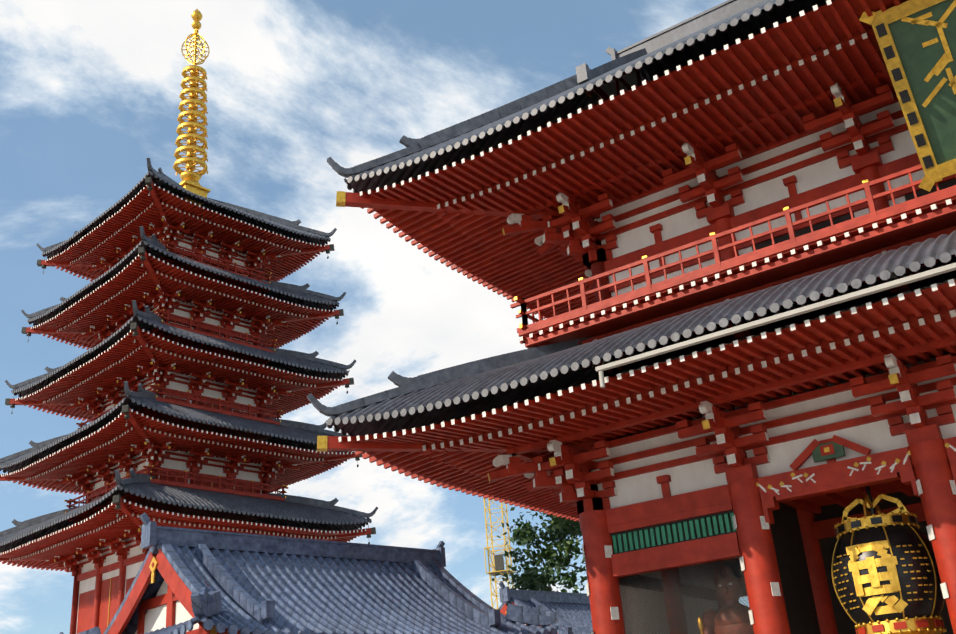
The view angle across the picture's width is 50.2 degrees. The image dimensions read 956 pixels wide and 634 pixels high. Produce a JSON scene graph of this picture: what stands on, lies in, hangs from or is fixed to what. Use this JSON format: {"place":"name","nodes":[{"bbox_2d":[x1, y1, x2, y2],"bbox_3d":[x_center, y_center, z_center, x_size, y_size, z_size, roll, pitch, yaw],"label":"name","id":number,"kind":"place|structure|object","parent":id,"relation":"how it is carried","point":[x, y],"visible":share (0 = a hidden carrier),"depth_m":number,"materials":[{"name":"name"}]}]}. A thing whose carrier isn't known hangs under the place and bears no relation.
{"place":"outdoors","nodes":[
{"label":"outdoors","id":0,"kind":"place"},
{"bbox_2d":[0,0,748,633],"label":"sky","id":1,"kind":"structure","parent":0,"point":[90,90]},
{"label":"ground","id":2,"kind":"structure","parent":0,"visible":0},
{"bbox_2d":[0,9,377,633],"bbox_3d":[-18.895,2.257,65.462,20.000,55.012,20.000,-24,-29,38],"label":"pagoda","id":3,"kind":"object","parent":2,"relation":"on","point":[183,383],"visible":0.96,"depth_m":61.30,"materials":[{"name":"wood"}]},
{"bbox_2d":[59,513,562,633],"bbox_3d":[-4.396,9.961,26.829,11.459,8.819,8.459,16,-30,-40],"label":"tiled hall","id":4,"kind":"structure","parent":2,"relation":"on","point":[191,581],"depth_m":26.08,"materials":[{"name":"tile"}]},
{"bbox_2d":[483,498,515,608],"bbox_3d":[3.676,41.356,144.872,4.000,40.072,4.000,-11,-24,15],"label":"tower crane mast","id":5,"kind":"object","parent":2,"relation":"on","point":[497,565],"visible":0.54,"depth_m":147.42,"materials":[{"name":"yellow metal"}]},
{"bbox_2d":[491,507,586,592],"bbox_3d":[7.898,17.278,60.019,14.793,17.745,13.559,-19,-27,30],"label":"tree","id":6,"kind":"object","parent":2,"relation":"on","point":[561,529],"visible":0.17,"depth_m":59.92,"materials":[{"name":"green plant"}]},
{"bbox_2d":[498,582,592,633],"bbox_3d":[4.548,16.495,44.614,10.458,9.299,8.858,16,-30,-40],"label":"tiled hall","id":7,"kind":"structure","parent":2,"relation":"on","point":[575,617],"depth_m":44.09,"materials":[{"name":"tile"}]},
{"bbox_2d":[307,0,955,633],"bbox_3d":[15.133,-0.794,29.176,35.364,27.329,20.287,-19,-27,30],"label":"temple gate","id":8,"kind":"structure","parent":2,"relation":"on","point":[715,246],"depth_m":28.79,"materials":[{"name":"wood"}]},
{"bbox_2d":[698,566,753,633],"bbox_3d":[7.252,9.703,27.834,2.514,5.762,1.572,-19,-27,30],"label":"nio guardian statue","id":9,"kind":"object","parent":8,"relation":"on","point":[729,608],"depth_m":28.36,"materials":[{"name":"brown wood"}]},
{"bbox_2d":[831,486,946,633],"bbox_3d":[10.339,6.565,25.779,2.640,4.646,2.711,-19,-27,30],"label":"copper lantern","id":10,"kind":"object","parent":8,"relation":"attached to","point":[886,579],"visible":1,"depth_m":24.86,"materials":[{"name":"black metal"}]},
{"bbox_2d":[859,0,955,191],"bbox_3d":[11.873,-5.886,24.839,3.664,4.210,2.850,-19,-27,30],"label":"sign plaque","id":11,"kind":"object","parent":8,"relation":"attached to","point":[916,39],"visible":0.96,"depth_m":25.31,"materials":[{"name":"green wood"}]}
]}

